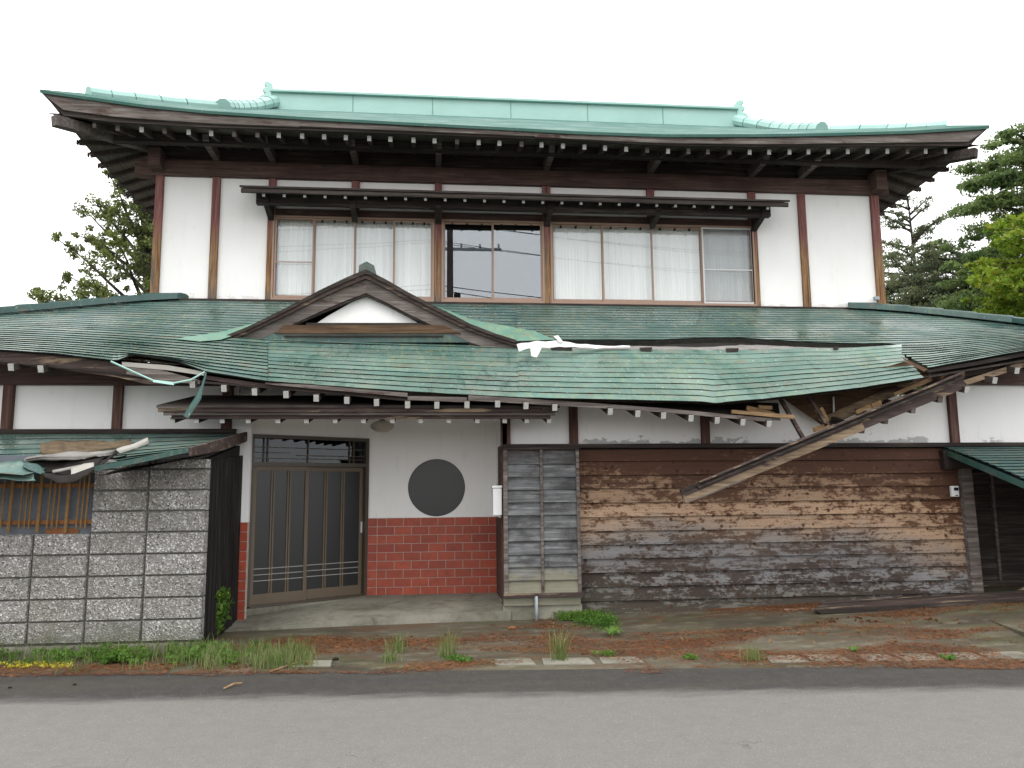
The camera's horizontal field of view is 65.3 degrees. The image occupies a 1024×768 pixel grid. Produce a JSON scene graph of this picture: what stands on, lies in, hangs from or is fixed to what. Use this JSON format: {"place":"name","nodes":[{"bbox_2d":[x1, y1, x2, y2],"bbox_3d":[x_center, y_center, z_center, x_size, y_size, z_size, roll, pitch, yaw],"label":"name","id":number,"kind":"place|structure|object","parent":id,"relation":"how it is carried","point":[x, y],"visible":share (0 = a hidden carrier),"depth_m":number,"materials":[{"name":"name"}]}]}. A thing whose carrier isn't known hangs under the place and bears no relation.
{"place":"outdoors","nodes":[
{"label":"outdoors","id":0,"kind":"place"},
{"bbox_2d":[0,666,1023,767],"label":"road","id":1,"kind":"structure","parent":0,"point":[875,717],"depth_m":5.66,"materials":[{"name":"grey asphalt"}]},
{"bbox_2d":[223,682,241,688],"bbox_3d":[-2.338,2.516,6.674,0.030,0.025,0.202,-4,-8,25],"label":"stick","id":2,"kind":"object","parent":1,"relation":"on","point":[232,684],"visible":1,"depth_m":6.67,"materials":[{"name":"beige wood"}]},
{"bbox_2d":[0,584,1023,673],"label":"pavement","id":3,"kind":"structure","parent":0,"point":[691,621],"depth_m":8.53,"materials":[{"name":"concrete"}]},
{"bbox_2d":[0,661,72,668],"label":"yellow stonecrop","id":4,"kind":"object","parent":3,"relation":"on","point":[25,664],"visible":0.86,"depth_m":7.52,"materials":[{"name":"yellow plant"}]},
{"bbox_2d":[0,459,210,659],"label":"block wall","id":5,"kind":"structure","parent":3,"relation":"on","point":[131,568],"depth_m":8.08,"materials":[{"name":"concrete"}]},
{"bbox_2d":[0,432,246,643],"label":"shed","id":6,"kind":"structure","parent":3,"relation":"on","point":[40,504],"depth_m":8.64,"materials":[{"name":"black wood"}]},
{"bbox_2d":[0,460,35,479],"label":"torn green sheet","id":7,"kind":"object","parent":6,"relation":"hanging from","point":[16,466],"visible":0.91,"depth_m":7.71,"materials":[{"name":"paint"}]},
{"bbox_2d":[24,461,43,473],"bbox_3d":[-4.673,0.823,7.806,0.289,0.149,0.116,-2,-8,9],"label":"folded green sheet","id":8,"kind":"object","parent":6,"relation":"on","point":[32,466],"visible":1,"depth_m":7.79,"materials":[{"name":"metal"}]},
{"bbox_2d":[52,465,79,472],"bbox_3d":[-4.410,0.842,7.897,0.265,0.084,0.032,1,-8,-11],"label":"grey lath","id":9,"kind":"object","parent":6,"relation":"in","point":[62,469],"visible":1,"depth_m":7.89,"materials":[{"name":"wood"}]},
{"bbox_2d":[32,456,103,473],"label":"dark boards","id":10,"kind":"object","parent":6,"relation":"on","point":[47,466],"visible":0.57,"depth_m":8.02,"materials":[{"name":"wood"}]},
{"bbox_2d":[25,448,115,462],"bbox_3d":[-4.481,0.727,8.133,0.814,0.164,0.216,3,-9,-26],"label":"torn felt roll","id":11,"kind":"object","parent":6,"relation":"on","point":[65,456],"visible":0.98,"depth_m":8.06,"materials":[{"name":"grey fabric"}]},
{"bbox_2d":[42,451,117,482],"bbox_3d":[-4.225,0.806,7.797,0.650,0.324,0.195,3,-8,-24],"label":"hanging dark felt","id":12,"kind":"object","parent":6,"relation":"hanging from","point":[59,478],"visible":0.95,"depth_m":7.74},
{"bbox_2d":[69,462,94,473],"bbox_3d":[-4.238,0.842,7.884,0.227,0.160,0.115,5,-9,-34],"label":"curled board","id":13,"kind":"object","parent":12,"relation":"on","point":[81,468],"visible":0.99,"depth_m":7.88,"materials":[{"name":"wood"}]},
{"bbox_2d":[38,439,132,453],"bbox_3d":[-4.653,0.693,8.688,1.020,0.219,0.415,0,-8,-6],"label":"broken plaster board","id":14,"kind":"object","parent":6,"relation":"on","point":[50,446],"visible":0.88,"depth_m":8.67,"materials":[{"name":"brown wood"}]},
{"bbox_2d":[115,438,149,452],"bbox_3d":[-3.949,0.640,8.296,0.360,0.168,0.117,0,-8,-6],"label":"torn felt flap","id":15,"kind":"object","parent":6,"relation":"on","point":[133,446],"visible":1,"depth_m":8.26,"materials":[{"name":"white fabric"}]},
{"bbox_2d":[0,632,321,672],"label":"grass","id":16,"kind":"structure","parent":3,"relation":"on","point":[279,654],"depth_m":7.59,"materials":[{"name":"green plant"}]},
{"bbox_2d":[215,586,233,636],"bbox_3d":[-3.389,2.485,8.909,0.417,0.692,0.487,-5,-9,29],"label":"leafy weed","id":17,"kind":"object","parent":3,"relation":"on","point":[223,595],"visible":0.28,"depth_m":8.91,"materials":[{"name":"green plant"}]},
{"bbox_2d":[269,660,311,671],"bbox_3d":[-2.050,2.612,7.414,0.032,0.026,0.529,-5,-9,31],"label":"stick","id":18,"kind":"object","parent":3,"relation":"on","point":[283,667],"visible":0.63,"depth_m":7.31,"materials":[{"name":"beige wood"}]},
{"bbox_2d":[379,649,401,663],"bbox_3d":[-1.160,2.590,7.651,0.217,0.118,0.277,0,-8,-6],"label":"grass tuft","id":19,"kind":"object","parent":3,"relation":"on","point":[387,658],"visible":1,"depth_m":7.63,"materials":[{"name":"green plant"}]},
{"bbox_2d":[384,630,407,653],"bbox_3d":[-1.179,2.586,8.069,0.277,0.234,0.327,0,-8,-6],"label":"grass tuft","id":20,"kind":"object","parent":3,"relation":"on","point":[399,647],"visible":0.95,"depth_m":8.03,"materials":[{"name":"green plant"}]},
{"bbox_2d":[433,625,463,657],"bbox_3d":[-0.618,2.517,7.835,0.353,0.299,0.254,6,-10,-42],"label":"grass tuft","id":21,"kind":"object","parent":3,"relation":"on","point":[446,650],"visible":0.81,"depth_m":7.82,"materials":[{"name":"green plant"}]},
{"bbox_2d":[442,653,463,660],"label":"weed","id":22,"kind":"object","parent":3,"relation":"on","point":[451,657],"visible":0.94,"depth_m":7.61,"materials":[{"name":"green plant"}]},
{"bbox_2d":[455,654,472,662],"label":"weed","id":23,"kind":"object","parent":3,"relation":"on","point":[464,658],"visible":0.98,"depth_m":7.53,"materials":[{"name":"green plant"}]},
{"bbox_2d":[0,594,1023,676],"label":"needle litter","id":24,"kind":"object","parent":3,"relation":"on","point":[655,646],"visible":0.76,"depth_m":8.01,"materials":[{"name":"brown plant"}]},
{"bbox_2d":[545,624,573,660],"bbox_3d":[0.462,2.454,7.575,0.393,0.337,0.381,-4,-8,24],"label":"grass tuft","id":25,"kind":"object","parent":3,"relation":"on","point":[562,654],"visible":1,"depth_m":7.58,"materials":[{"name":"green plant"}]},
{"bbox_2d":[132,613,1015,669],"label":"dry leaves","id":26,"kind":"object","parent":3,"relation":"on","point":[585,653],"visible":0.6,"depth_m":8.65,"materials":[{"name":"brown plant"}]},
{"bbox_2d":[548,608,621,631],"bbox_3d":[1.006,2.840,9.610,0.762,0.181,1.174,4,-9,-29],"label":"creeping weed","id":27,"kind":"object","parent":3,"relation":"on","point":[592,616],"visible":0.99,"depth_m":9.68,"materials":[{"name":"green plant"}]},
{"bbox_2d":[591,649,617,656],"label":"weed","id":28,"kind":"object","parent":3,"relation":"on","point":[605,652],"visible":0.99,"depth_m":7.75,"materials":[{"name":"green plant"}]},
{"bbox_2d":[602,626,623,635],"bbox_3d":[1.119,2.728,8.792,0.281,0.092,0.303,-4,-8,24],"label":"rosette weed","id":29,"kind":"object","parent":3,"relation":"on","point":[612,630],"visible":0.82,"depth_m":8.81,"materials":[{"name":"green plant"}]},
{"bbox_2d":[680,652,699,659],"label":"weed","id":30,"kind":"object","parent":3,"relation":"on","point":[690,655],"visible":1,"depth_m":7.54,"materials":[{"name":"green plant"}]},
{"bbox_2d":[737,641,764,662],"bbox_3d":[2.256,2.509,7.490,0.233,0.168,0.254,-1,-8,5],"label":"grass tuft","id":31,"kind":"object","parent":3,"relation":"on","point":[754,656],"visible":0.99,"depth_m":7.48,"materials":[{"name":"green plant"}]},
{"bbox_2d":[844,646,860,650],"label":"rosette weed","id":32,"kind":"object","parent":3,"relation":"on","point":[852,649],"visible":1,"depth_m":7.79,"materials":[{"name":"green plant"}]},
{"bbox_2d":[812,590,1023,613],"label":"fallen gutter","id":33,"kind":"object","parent":3,"relation":"on","point":[936,601],"visible":1,"depth_m":9.84,"materials":[{"name":"brown paint"}]},
{"bbox_2d":[822,596,918,603],"bbox_3d":[4.559,2.757,10.114,1.337,0.098,0.090,0,-8,-6],"label":"broken batten","id":34,"kind":"object","parent":33,"relation":"on","point":[865,599],"visible":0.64,"depth_m":10.12,"materials":[{"name":"brown paint"}]},
{"bbox_2d":[940,653,956,659],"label":"weed","id":35,"kind":"object","parent":3,"relation":"on","point":[950,656],"visible":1,"depth_m":7.39,"materials":[{"name":"green plant"}]},
{"bbox_2d":[938,447,1023,593],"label":"side porch","id":36,"kind":"object","parent":3,"relation":"on","point":[991,486],"visible":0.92,"depth_m":11.36,"materials":[{"name":"brown wood"}]},
{"bbox_2d":[986,618,1023,636],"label":"edging strip","id":37,"kind":"object","parent":3,"relation":"on","point":[1017,630],"visible":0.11,"depth_m":8.61,"materials":[{"name":"wood"}]},
{"bbox_2d":[0,0,1023,362],"label":"sky","id":38,"kind":"structure","parent":0,"point":[832,62],"materials":[{"name":"white"}]},
{"bbox_3d":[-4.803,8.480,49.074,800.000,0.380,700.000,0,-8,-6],"label":"ground","id":39,"kind":"structure","parent":0,"visible":0},
{"bbox_2d":[26,169,153,361],"bbox_3d":[-9.303,-1.086,18.353,5.020,10.435,4.024,0,-8,-6],"label":"broadleaf tree","id":40,"kind":"object","parent":39,"relation":"on","point":[140,254],"visible":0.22,"depth_m":18.16,"materials":[{"name":"green plant"}]},
{"bbox_2d":[0,81,1023,631],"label":"wooden house","id":41,"kind":"structure","parent":39,"relation":"on","point":[334,275],"depth_m":11.38,"materials":[{"name":"white paint"}]},
{"bbox_2d":[110,361,204,384],"bbox_3d":[-4.025,-0.125,9.067,1.046,0.282,0.029,0,-8,-6],"label":"peeled eave strip","id":42,"kind":"object","parent":41,"relation":"attached to","point":[162,382],"visible":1,"depth_m":9.05,"materials":[{"name":"green metal"}]},
{"bbox_2d":[183,372,206,418],"bbox_3d":[-3.547,0.121,8.965,0.075,0.556,0.246,-8,-11,43],"label":"hanging green strip","id":43,"kind":"object","parent":42,"relation":"hanging from","point":[193,405],"visible":1,"depth_m":8.94,"materials":[{"name":"metal"}]},
{"bbox_2d":[247,434,368,608],"bbox_3d":[-2.706,1.799,10.674,1.709,2.193,0.110,6,-10,-39],"label":"entrance door","id":44,"kind":"structure","parent":41,"relation":"in","point":[309,497],"depth_m":10.66,"materials":[{"name":"brown metal"}]},
{"bbox_2d":[270,215,433,301],"bbox_3d":[-2.746,-2.176,13.902,2.769,1.553,0.192,0,-8,-6],"label":"window","id":45,"kind":"structure","parent":41,"relation":"in","point":[310,254],"depth_m":13.97,"materials":[{"name":"brown metal"}]},
{"bbox_2d":[370,419,394,431],"bbox_3d":[-1.748,0.551,10.755,0.330,0.190,0.330,0,-8,-6],"label":"ceiling lamp","id":46,"kind":"object","parent":41,"relation":"attached to","point":[382,425],"visible":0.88,"depth_m":10.65,"materials":[{"name":"beige glass"}]},
{"bbox_2d":[408,459,464,515],"bbox_3d":[-1.076,1.479,11.402,0.831,0.831,0.025,0,-8,-6],"label":"round window","id":47,"kind":"structure","parent":41,"relation":"in","point":[436,487],"depth_m":11.40,"materials":[{"name":"grey glass"}]},
{"bbox_2d":[442,219,544,302],"bbox_3d":[-0.335,-2.146,14.103,1.809,1.503,0.130,0,-8,-6],"label":"window","id":48,"kind":"structure","parent":41,"relation":"in","point":[444,221],"depth_m":14.08,"materials":[{"name":"brown wood"}]},
{"bbox_2d":[490,485,501,514],"bbox_3d":[-0.199,1.489,10.211,0.135,0.375,0.240,0,-8,-6],"label":"mailbox","id":49,"kind":"object","parent":41,"relation":"attached to","point":[496,500],"visible":1,"depth_m":10.11,"materials":[{"name":"white plastic"}]},
{"bbox_2d":[516,341,629,350],"bbox_3d":[0.871,-0.516,11.165,1.636,0.175,0.098,1,-8,-10],"label":"white paper strip","id":50,"kind":"object","parent":41,"relation":"attached to","point":[546,344],"visible":1,"depth_m":11.11,"materials":[{"name":"white paper"}]},
{"bbox_2d":[530,346,541,357],"bbox_3d":[0.336,-0.437,10.915,0.180,0.188,0.153,0,-8,-6],"label":"white paper tail","id":51,"kind":"object","parent":50,"relation":"hanging from","point":[534,351],"visible":1,"depth_m":10.93},
{"bbox_2d":[553,336,562,341],"bbox_3d":[0.647,-0.628,11.128,0.138,0.107,0.033,-3,-8,20],"label":"white paper scrap","id":52,"kind":"object","parent":50,"relation":"attached to","point":[558,338],"visible":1,"depth_m":11.12,"materials":[{"name":"white paper"}]},
{"bbox_2d":[550,222,757,305],"bbox_3d":[2.547,-2.155,14.417,3.751,1.553,0.192,0,-8,-6],"label":"window","id":53,"kind":"structure","parent":41,"relation":"in","point":[592,263],"depth_m":14.47,"materials":[{"name":"brown metal"}]},
{"bbox_2d":[679,372,964,503],"bbox_3d":[3.854,0.623,9.678,3.846,1.598,0.120,1,-8,-9],"label":"fallen eave board","id":54,"kind":"object","parent":41,"relation":"attached to","point":[739,473],"visible":1,"depth_m":9.65,"materials":[{"name":"paint"}]},
{"bbox_2d":[949,486,958,496],"bbox_3d":[5.980,1.450,10.788,0.105,0.145,0.055,0,-8,-6],"label":"intercom","id":55,"kind":"object","parent":41,"relation":"attached to","point":[954,491],"visible":1,"depth_m":10.77,"materials":[{"name":"white plastic"}]},
{"bbox_2d":[262,651,1023,667],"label":"kerb line","id":56,"kind":"object","parent":39,"relation":"on","point":[612,660],"visible":0.38,"depth_m":7.49,"materials":[{"name":"concrete"}]},
{"bbox_2d":[880,194,958,395],"bbox_3d":[13.261,-0.684,25.723,4.721,11.193,5.368,0,-8,-6],"label":"pine tree","id":57,"kind":"object","parent":39,"relation":"on","point":[921,230],"visible":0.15,"depth_m":26.09,"materials":[{"name":"green plant"}]},
{"bbox_2d":[883,250,972,395],"bbox_3d":[12.687,0.402,24.754,4.926,8.796,5.061,0,-8,-6],"label":"pine tree","id":58,"kind":"object","parent":39,"relation":"on","point":[901,285],"visible":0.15,"depth_m":24.12,"materials":[{"name":"green plant"}]},
{"bbox_2d":[887,240,1020,386],"bbox_3d":[14.020,0.207,24.001,6.372,8.957,5.427,4,-9,-30],"label":"pine tree","id":59,"kind":"object","parent":39,"relation":"on","point":[935,274],"visible":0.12,"depth_m":23.64,"materials":[{"name":"green plant"}]},
{"bbox_2d":[931,122,1023,313],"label":"conifer tree","id":60,"kind":"object","parent":39,"relation":"on","point":[1005,175],"visible":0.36,"depth_m":21.20,"materials":[{"name":"green plant"}]},
{"bbox_2d":[960,212,1023,317],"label":"maple tree","id":61,"kind":"object","parent":39,"relation":"on","point":[1003,285],"visible":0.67,"depth_m":17.91,"materials":[{"name":"green plant"}]}
]}

